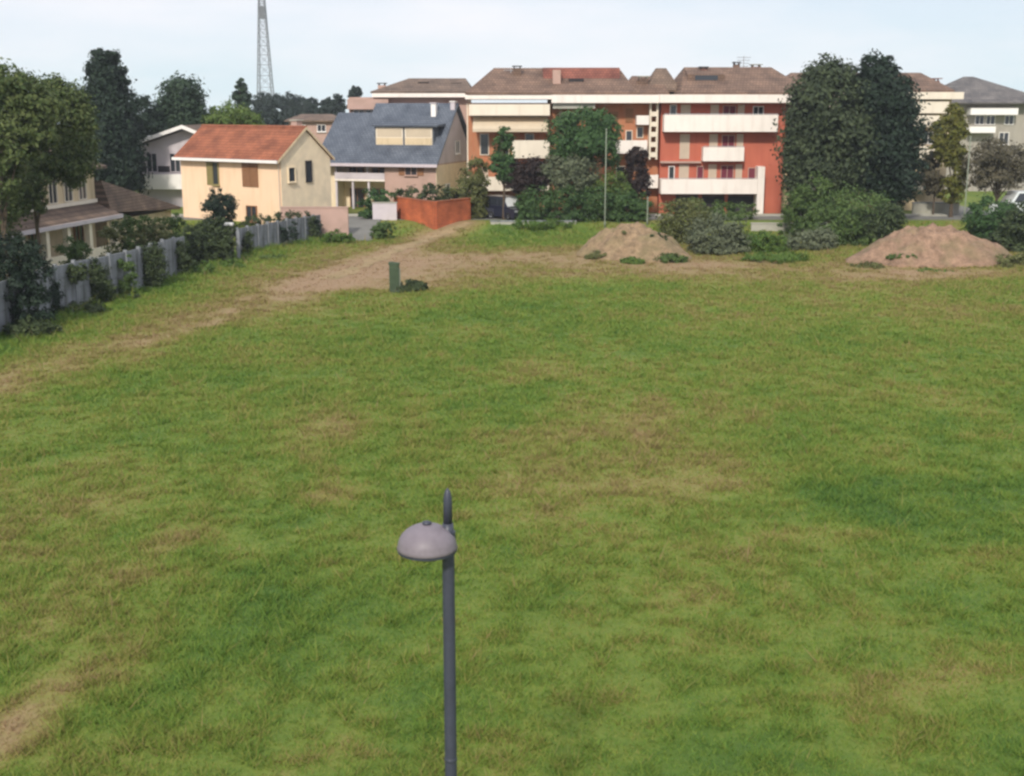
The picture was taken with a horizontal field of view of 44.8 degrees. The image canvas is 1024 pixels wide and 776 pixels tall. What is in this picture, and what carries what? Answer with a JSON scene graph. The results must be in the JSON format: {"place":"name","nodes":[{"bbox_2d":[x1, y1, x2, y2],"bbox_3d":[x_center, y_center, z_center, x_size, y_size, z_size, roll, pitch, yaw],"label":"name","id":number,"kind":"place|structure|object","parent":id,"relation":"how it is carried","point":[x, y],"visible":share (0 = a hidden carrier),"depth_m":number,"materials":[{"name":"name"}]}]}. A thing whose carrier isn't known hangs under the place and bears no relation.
{"place":"outdoors","nodes":[
{"label":"outdoors","id":0,"kind":"place"},
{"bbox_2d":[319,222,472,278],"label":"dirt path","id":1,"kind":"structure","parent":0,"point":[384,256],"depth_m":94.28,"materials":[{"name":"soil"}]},
{"bbox_2d":[0,191,1023,775],"bbox_3d":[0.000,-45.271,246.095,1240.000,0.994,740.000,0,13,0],"label":"ground","id":2,"kind":"structure","parent":0,"point":[602,731],"depth_m":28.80,"materials":[{"name":"plant"}]},
{"bbox_2d":[0,229,31,281],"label":"bush","id":3,"kind":"object","parent":2,"relation":"on","point":[18,233],"visible":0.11,"depth_m":76.46,"materials":[{"name":"green plant"}]},
{"bbox_2d":[0,170,53,233],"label":"bush","id":4,"kind":"object","parent":2,"relation":"on","point":[35,184],"visible":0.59,"depth_m":72.97,"materials":[{"name":"green plant"}]},
{"bbox_2d":[0,232,56,325],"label":"bush","id":5,"kind":"object","parent":2,"relation":"on","point":[24,275],"visible":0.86,"depth_m":61.53,"materials":[{"name":"plant"}]},
{"bbox_2d":[2,314,62,337],"bbox_3d":[-23.451,-2.863,60.751,2.786,1.475,2.903,-11,17,-40],"label":"weed clump","id":6,"kind":"object","parent":2,"relation":"on","point":[35,327],"visible":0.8,"depth_m":60.32,"materials":[{"name":"green plant"}]},
{"bbox_2d":[0,57,70,276],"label":"leafy tree","id":7,"kind":"object","parent":2,"relation":"on","point":[23,103],"visible":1,"depth_m":67.93,"materials":[{"name":"green plant"}]},
{"bbox_2d":[3,72,103,258],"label":"leafy tree","id":8,"kind":"object","parent":2,"relation":"on","point":[70,162],"visible":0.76,"depth_m":73.87,"materials":[{"name":"green plant"}]},
{"bbox_2d":[52,235,92,264],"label":"bush","id":9,"kind":"object","parent":2,"relation":"on","point":[75,249],"visible":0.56,"depth_m":78.70,"materials":[{"name":"green plant"}]},
{"bbox_2d":[54,296,113,314],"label":"weed clump","id":10,"kind":"object","parent":2,"relation":"on","point":[92,307],"visible":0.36,"depth_m":67.47,"materials":[{"name":"green plant"}]},
{"bbox_2d":[0,136,180,270],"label":"villa","id":11,"kind":"object","parent":2,"relation":"on","point":[89,210],"visible":0.38,"depth_m":91.76,"materials":[{"name":"brown tile"}]},
{"bbox_2d":[47,178,57,204],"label":"window","id":12,"kind":"structure","parent":11,"relation":"in","point":[53,194],"depth_m":88.40,"materials":[{"name":"beige paint"}]},
{"bbox_2d":[0,236,184,332],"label":"boundary wall","id":13,"kind":"structure","parent":2,"relation":"on","point":[76,292],"depth_m":70.06,"materials":[{"name":"concrete"}]},
{"bbox_2d":[49,279,65,312],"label":"ivy","id":14,"kind":"object","parent":13,"relation":"attached to","point":[57,296],"visible":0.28,"depth_m":66.68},
{"bbox_2d":[66,262,89,304],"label":"ivy","id":15,"kind":"object","parent":13,"relation":"attached to","point":[76,271],"visible":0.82,"depth_m":68.15,"materials":[{"name":"green plant"}]},
{"bbox_2d":[79,257,116,302],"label":"ivy","id":16,"kind":"object","parent":13,"relation":"attached to","point":[102,287],"visible":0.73,"depth_m":70.41,"materials":[{"name":"green plant"}]},
{"bbox_2d":[112,254,139,293],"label":"ivy","id":17,"kind":"object","parent":13,"relation":"attached to","point":[128,266],"visible":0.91,"depth_m":73.03,"materials":[{"name":"green plant"}]},
{"bbox_2d":[137,241,171,287],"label":"ivy","id":18,"kind":"object","parent":13,"relation":"attached to","point":[152,262],"visible":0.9,"depth_m":76.19,"materials":[{"name":"green plant"}]},
{"bbox_2d":[174,240,198,274],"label":"ivy","id":19,"kind":"object","parent":13,"relation":"attached to","point":[184,261],"visible":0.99,"depth_m":81.26,"materials":[{"name":"green plant"}]},
{"bbox_2d":[78,46,154,194],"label":"conifer tree","id":20,"kind":"object","parent":2,"relation":"on","point":[122,158],"visible":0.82,"depth_m":117.63,"materials":[{"name":"green plant"}]},
{"bbox_2d":[96,222,173,256],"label":"hedge","id":21,"kind":"object","parent":2,"relation":"on","point":[107,232],"visible":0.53,"depth_m":81.98,"materials":[{"name":"green plant"}]},
{"bbox_2d":[130,95,169,140],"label":"round tree","id":22,"kind":"object","parent":2,"relation":"on","point":[152,116],"visible":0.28,"depth_m":132.21,"materials":[{"name":"green plant"}]},
{"bbox_2d":[111,212,190,252],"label":"hedge","id":23,"kind":"object","parent":2,"relation":"on","point":[128,223],"visible":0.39,"depth_m":83.10,"materials":[{"name":"green plant"}]},
{"bbox_2d":[136,124,200,206],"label":"lilac house","id":24,"kind":"structure","parent":2,"relation":"on","point":[163,148],"depth_m":124.78,"materials":[{"name":"white paint"}]},
{"bbox_2d":[146,153,157,171],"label":"balcony door","id":25,"kind":"structure","parent":24,"relation":"in","point":[151,155],"depth_m":125.03,"materials":[{"name":"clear glass"}]},
{"bbox_2d":[147,70,211,133],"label":"round tree","id":26,"kind":"object","parent":2,"relation":"on","point":[179,104],"visible":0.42,"depth_m":135.10,"materials":[{"name":"green plant"}]},
{"bbox_2d":[189,259,215,274],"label":"weed clump","id":27,"kind":"object","parent":2,"relation":"on","point":[209,267],"visible":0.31,"depth_m":82.81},
{"bbox_2d":[182,216,236,254],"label":"hedge","id":28,"kind":"object","parent":2,"relation":"on","point":[212,229],"visible":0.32,"depth_m":90.74,"materials":[{"name":"green plant"}]},
{"bbox_2d":[184,228,238,263],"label":"hedge","id":29,"kind":"object","parent":2,"relation":"on","point":[206,248],"visible":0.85,"depth_m":87.68,"materials":[{"name":"green plant"}]},
{"bbox_2d":[199,187,239,235],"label":"bush","id":30,"kind":"object","parent":2,"relation":"on","point":[215,203],"visible":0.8,"depth_m":104.27,"materials":[{"name":"plant"}]},
{"bbox_2d":[201,98,266,124],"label":"light tree","id":31,"kind":"object","parent":2,"relation":"on","point":[227,113],"visible":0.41,"depth_m":121.99,"materials":[{"name":"green plant"}]},
{"bbox_2d":[229,77,253,114],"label":"column tree","id":32,"kind":"object","parent":2,"relation":"on","point":[240,95],"visible":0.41,"depth_m":165.02,"materials":[{"name":"green plant"}]},
{"bbox_2d":[172,120,334,224],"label":"cream house","id":33,"kind":"structure","parent":2,"relation":"on","point":[265,170],"depth_m":109.69,"materials":[{"name":"terracotta tile"},{"name":"cream painted plaster"},{"name":"glass"}]},
{"bbox_2d":[211,162,219,185],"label":"window","id":34,"kind":"structure","parent":33,"relation":"in","point":[215,165],"depth_m":110.91,"materials":[{"name":"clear glass"}]},
{"bbox_2d":[247,91,276,110],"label":"tree","id":35,"kind":"object","parent":2,"relation":"on","point":[255,102],"visible":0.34,"depth_m":252.10,"materials":[{"name":"green plant"}]},
{"bbox_2d":[257,0,273,99],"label":"lattice pylon","id":36,"kind":"object","parent":2,"relation":"on","point":[261,12],"visible":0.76,"depth_m":318.19,"materials":[{"name":"metal"}]},
{"bbox_2d":[258,93,286,111],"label":"tree","id":37,"kind":"object","parent":2,"relation":"on","point":[273,103],"visible":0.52,"depth_m":242.65,"materials":[{"name":"green plant"}]},
{"bbox_2d":[235,214,320,258],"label":"boundary wall","id":38,"kind":"structure","parent":2,"relation":"on","point":[267,233],"depth_m":97.10,"materials":[{"name":"concrete"}]},
{"bbox_2d":[241,230,254,252],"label":"ivy","id":39,"kind":"object","parent":38,"relation":"attached to","point":[247,241],"visible":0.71,"depth_m":93.01,"materials":[{"name":"green plant"}]},
{"bbox_2d":[279,221,299,241],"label":"ivy","id":40,"kind":"object","parent":38,"relation":"attached to","point":[284,236],"visible":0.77,"depth_m":98.24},
{"bbox_2d":[264,113,293,124],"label":"tree","id":41,"kind":"object","parent":2,"relation":"on","point":[279,119],"visible":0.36,"depth_m":209.66,"materials":[{"name":"green plant"}]},
{"bbox_2d":[239,209,320,236],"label":"hedge","id":42,"kind":"object","parent":2,"relation":"on","point":[289,214],"visible":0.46,"depth_m":103.02,"materials":[{"name":"green plant"}]},
{"bbox_2d":[274,91,303,113],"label":"tree","id":43,"kind":"object","parent":2,"relation":"on","point":[292,102],"visible":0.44,"depth_m":262.31,"materials":[{"name":"green plant"}]},
{"bbox_2d":[284,114,335,143],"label":"house","id":44,"kind":"structure","parent":2,"relation":"on","point":[319,126],"depth_m":156.66,"materials":[{"name":"paint"}]},
{"bbox_2d":[280,207,348,234],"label":"garden wall","id":45,"kind":"structure","parent":2,"relation":"on","point":[332,218],"depth_m":104.89,"materials":[{"name":"paint"}]},
{"bbox_2d":[310,104,335,114],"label":"tree","id":46,"kind":"object","parent":2,"relation":"on","point":[324,109],"visible":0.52,"depth_m":223.46,"materials":[{"name":"green plant"}]},
{"bbox_2d":[321,228,355,243],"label":"weed clump","id":47,"kind":"object","parent":2,"relation":"on","point":[336,237],"visible":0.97,"depth_m":100.37,"materials":[{"name":"plant"}]},
{"bbox_2d":[348,219,381,240],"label":"lane","id":48,"kind":"structure","parent":2,"relation":"on","point":[359,229],"depth_m":107.96,"materials":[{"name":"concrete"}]},
{"bbox_2d":[356,187,397,218],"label":"bush","id":49,"kind":"object","parent":2,"relation":"on","point":[366,213],"visible":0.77,"depth_m":111.92,"materials":[{"name":"green plant"}]},
{"bbox_2d":[368,221,396,239],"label":"weed clump","id":50,"kind":"object","parent":2,"relation":"on","point":[380,230],"visible":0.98,"depth_m":103.37,"materials":[{"name":"green plant"}]},
{"bbox_2d":[372,202,396,219],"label":"garden wall","id":51,"kind":"structure","parent":2,"relation":"on","point":[385,210],"depth_m":111.25,"materials":[{"name":"paint"}]},
{"bbox_2d":[388,262,400,292],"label":"field post","id":52,"kind":"object","parent":2,"relation":"on","point":[394,277],"visible":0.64,"depth_m":74.51,"materials":[{"name":"green paint"}]},
{"bbox_2d":[323,101,466,208],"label":"slate house","id":53,"kind":"structure","parent":2,"relation":"on","point":[391,147],"depth_m":122.88,"materials":[{"name":"beige stone"}]},
{"bbox_2d":[350,188,364,206],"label":"glazed door","id":54,"kind":"structure","parent":53,"relation":"in","point":[359,195],"depth_m":125.31,"materials":[{"name":"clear glass"}]},
{"bbox_2d":[376,127,402,144],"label":"dormer window","id":55,"kind":"structure","parent":53,"relation":"in","point":[384,136],"depth_m":121.90,"materials":[{"name":"beige paint"}]},
{"bbox_2d":[399,167,423,176],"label":"window","id":56,"kind":"structure","parent":53,"relation":"in","point":[406,171],"depth_m":120.54,"materials":[{"name":"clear glass"}]},
{"bbox_2d":[405,128,432,144],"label":"dormer window","id":57,"kind":"structure","parent":53,"relation":"in","point":[413,136],"depth_m":121.01,"materials":[{"name":"beige paint"}]},
{"bbox_2d":[389,278,427,292],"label":"weed clump","id":58,"kind":"object","parent":2,"relation":"on","point":[410,285],"visible":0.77,"depth_m":74.89,"materials":[{"name":"green plant"}]},
{"bbox_2d":[347,78,471,124],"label":"apartment building","id":59,"kind":"structure","parent":2,"relation":"on","point":[426,90],"depth_m":130.53,"materials":[{"name":"brown paint"}]},
{"bbox_2d":[397,488,457,775],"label":"street lamp","id":60,"kind":"object","parent":2,"relation":"on","point":[426,541],"visible":1,"depth_m":14.17,"materials":[{"name":"metal"}]},
{"bbox_2d":[394,182,469,200],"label":"hedge","id":61,"kind":"object","parent":2,"relation":"on","point":[432,190],"visible":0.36,"depth_m":113.34,"materials":[{"name":"green plant"}]},
{"bbox_2d":[394,196,470,229],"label":"brick wall","id":62,"kind":"structure","parent":2,"relation":"on","point":[433,215],"depth_m":109.44,"materials":[{"name":"brick"}]},
{"bbox_2d":[449,155,490,218],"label":"bush","id":63,"kind":"object","parent":2,"relation":"on","point":[477,192],"visible":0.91,"depth_m":111.74,"materials":[{"name":"green plant"}]},
{"bbox_2d":[486,126,515,219],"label":"slender tree","id":64,"kind":"object","parent":2,"relation":"on","point":[499,158],"visible":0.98,"depth_m":110.28,"materials":[{"name":"green plant"}]},
{"bbox_2d":[498,154,554,193],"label":"purple tree","id":65,"kind":"object","parent":2,"relation":"on","point":[525,175],"visible":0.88,"depth_m":110.24,"materials":[{"name":"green plant"}]},
{"bbox_2d":[490,220,576,223],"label":"retaining wall","id":66,"kind":"structure","parent":2,"relation":"on","point":[506,221],"depth_m":109.12,"materials":[{"name":"concrete"}]},
{"bbox_2d":[512,217,575,231],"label":"weed clump","id":67,"kind":"object","parent":2,"relation":"on","point":[533,224],"visible":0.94,"depth_m":107.33,"materials":[{"name":"plant"}]},
{"bbox_2d":[536,149,603,218],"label":"weeping tree","id":68,"kind":"object","parent":2,"relation":"on","point":[567,174],"visible":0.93,"depth_m":109.60,"materials":[{"name":"green plant"}]},
{"bbox_2d":[465,66,677,212],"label":"apartment building","id":69,"kind":"structure","parent":2,"relation":"on","point":[632,103],"depth_m":117.07,"materials":[{"name":"brown paint"}]},
{"bbox_2d":[480,133,488,154],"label":"balcony door","id":70,"kind":"structure","parent":69,"relation":"in","point":[484,137],"depth_m":117.74,"materials":[{"name":"beige paint"}]},
{"bbox_2d":[541,105,624,207],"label":"broad tree","id":71,"kind":"object","parent":2,"relation":"on","point":[592,131],"visible":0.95,"depth_m":109.61,"materials":[{"name":"green plant"}]},
{"bbox_2d":[513,183,653,222],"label":"hedge","id":72,"kind":"object","parent":2,"relation":"on","point":[527,204],"visible":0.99,"depth_m":109.65,"materials":[{"name":"green plant"}]},
{"bbox_2d":[586,168,633,220],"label":"bush","id":73,"kind":"object","parent":2,"relation":"on","point":[610,176],"visible":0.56,"depth_m":110.16,"materials":[{"name":"green plant"}]},
{"bbox_2d":[576,221,691,262],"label":"earth mound","id":74,"kind":"object","parent":2,"relation":"on","point":[636,240],"visible":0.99,"depth_m":90.83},
{"bbox_2d":[620,146,654,197],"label":"purple tree","id":75,"kind":"object","parent":2,"relation":"on","point":[639,183],"visible":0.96,"depth_m":111.05,"materials":[{"name":"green plant"}]},
{"bbox_2d":[652,252,688,263],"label":"weed clump","id":76,"kind":"object","parent":2,"relation":"on","point":[669,257],"visible":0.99,"depth_m":89.23,"materials":[{"name":"green plant"}]},
{"bbox_2d":[653,196,712,244],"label":"bush","id":77,"kind":"object","parent":2,"relation":"on","point":[677,231],"visible":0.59,"depth_m":100.19,"materials":[{"name":"green plant"}]},
{"bbox_2d":[683,208,752,254],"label":"bush","id":78,"kind":"object","parent":2,"relation":"on","point":[725,242],"visible":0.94,"depth_m":93.49,"materials":[{"name":"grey plant"}]},
{"bbox_2d":[680,197,759,220],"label":"bush","id":79,"kind":"object","parent":2,"relation":"on","point":[731,209],"visible":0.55,"depth_m":111.21,"materials":[{"name":"green plant"}]},
{"bbox_2d":[657,57,796,213],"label":"apartment building","id":80,"kind":"structure","parent":2,"relation":"on","point":[717,133],"depth_m":116.59,"materials":[{"name":"red paint"}]},
{"bbox_2d":[701,194,724,210],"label":"garage door","id":81,"kind":"structure","parent":80,"relation":"in","point":[708,200],"depth_m":117.89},
{"bbox_2d":[720,165,733,177],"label":"balcony door","id":82,"kind":"structure","parent":80,"relation":"in","point":[727,171],"depth_m":117.34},
{"bbox_2d":[727,194,753,212],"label":"garage door","id":83,"kind":"structure","parent":80,"relation":"in","point":[747,200],"depth_m":117.92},
{"bbox_2d":[737,229,791,252],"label":"bush","id":84,"kind":"object","parent":2,"relation":"on","point":[761,241],"visible":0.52,"depth_m":95.04,"materials":[{"name":"plant"}]},
{"bbox_2d":[740,247,809,263],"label":"weed clump","id":85,"kind":"object","parent":2,"relation":"on","point":[779,257],"visible":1,"depth_m":89.50,"materials":[{"name":"plant"}]},
{"bbox_2d":[750,222,827,230],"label":"retaining wall","id":86,"kind":"structure","parent":2,"relation":"on","point":[766,226],"depth_m":107.11,"materials":[{"name":"concrete"}]},
{"bbox_2d":[776,170,834,235],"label":"bush","id":87,"kind":"object","parent":2,"relation":"on","point":[799,203],"visible":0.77,"depth_m":104.23,"materials":[{"name":"green plant"}]},
{"bbox_2d":[774,225,841,250],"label":"bush","id":88,"kind":"object","parent":2,"relation":"on","point":[819,238],"visible":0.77,"depth_m":96.03,"materials":[{"name":"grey plant"}]},
{"bbox_2d":[770,52,887,222],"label":"evergreen tree","id":89,"kind":"object","parent":2,"relation":"on","point":[819,129],"visible":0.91,"depth_m":106.47,"materials":[{"name":"green plant"}]},
{"bbox_2d":[800,181,907,245],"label":"bush","id":90,"kind":"object","parent":2,"relation":"on","point":[843,222],"visible":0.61,"depth_m":98.78,"materials":[{"name":"green plant"}]},
{"bbox_2d":[850,260,885,268],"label":"weed clump","id":91,"kind":"object","parent":2,"relation":"on","point":[873,265],"visible":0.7,"depth_m":86.06,"materials":[{"name":"green plant"}]},
{"bbox_2d":[781,73,963,209],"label":"apartment building","id":92,"kind":"structure","parent":2,"relation":"on","point":[939,97],"depth_m":119.39,"materials":[{"name":"beige paint"}]},
{"bbox_2d":[846,200,907,245],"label":"bush","id":93,"kind":"object","parent":2,"relation":"on","point":[890,214],"visible":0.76,"depth_m":97.73,"materials":[{"name":"green plant"}]},
{"bbox_2d":[841,48,941,207],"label":"evergreen tree","id":94,"kind":"object","parent":2,"relation":"on","point":[894,105],"visible":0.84,"depth_m":107.36,"materials":[{"name":"green plant"}]},
{"bbox_2d":[845,222,1010,267],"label":"earth mound","id":95,"kind":"object","parent":2,"relation":"on","point":[933,244],"visible":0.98,"depth_m":87.18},
{"bbox_2d":[918,149,946,214],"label":"tree","id":96,"kind":"object","parent":2,"relation":"on","point":[932,183],"visible":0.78,"depth_m":114.53,"materials":[{"name":"green plant"}]},
{"bbox_2d":[911,202,959,213],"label":"retaining wall","id":97,"kind":"structure","parent":2,"relation":"on","point":[927,207],"depth_m":117.17,"materials":[{"name":"concrete"}]},
{"bbox_2d":[928,102,970,216],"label":"column tree","id":98,"kind":"object","parent":2,"relation":"on","point":[950,149],"visible":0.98,"depth_m":112.32,"materials":[{"name":"green plant"}]},
{"bbox_2d":[945,77,1023,190],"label":"apartment building","id":99,"kind":"structure","parent":2,"relation":"on","point":[994,110],"depth_m":146.73,"materials":[{"name":"paint"}]},
{"bbox_2d":[958,193,1023,242],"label":"bush","id":100,"kind":"object","parent":2,"relation":"on","point":[979,224],"visible":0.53,"depth_m":98.87,"materials":[{"name":"green plant"}]},
{"bbox_2d":[959,136,1023,203],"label":"bare tree","id":101,"kind":"object","parent":2,"relation":"on","point":[997,166],"visible":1,"depth_m":110.51,"materials":[{"name":"grey plant"}]},
{"bbox_2d":[979,201,1023,252],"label":"bush","id":102,"kind":"object","parent":2,"relation":"on","point":[1009,240],"visible":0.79,"depth_m":95.25,"materials":[{"name":"green plant"}]},
{"bbox_2d":[994,252,1023,268],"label":"bush","id":103,"kind":"object","parent":2,"relation":"on","point":[1011,259],"visible":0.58,"depth_m":86.56,"materials":[{"name":"green plant"}]},
{"bbox_2d":[0,0,1023,125],"label":"sky","id":104,"kind":"structure","parent":0,"point":[319,49],"materials":[{"name":"white"}]},
{"bbox_2d":[171,214,946,215],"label":"pavement","id":105,"kind":"structure","parent":0,"point":[745,215],"depth_m":115.33,"materials":[{"name":"concrete"}]},
{"bbox_2d":[171,216,966,219],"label":"street","id":106,"kind":"structure","parent":0,"point":[780,218],"depth_m":112.94,"materials":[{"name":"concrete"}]},
{"bbox_2d":[486,195,519,219],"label":"parked van","id":107,"kind":"object","parent":106,"relation":"on","point":[495,202],"visible":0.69,"depth_m":111.97,"materials":[{"name":"blue paint"}]},
{"bbox_2d":[989,190,1023,217],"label":"parked car","id":108,"kind":"object","parent":106,"relation":"on","point":[1016,196],"visible":0.1,"depth_m":111.38,"materials":[{"name":"white paint"}]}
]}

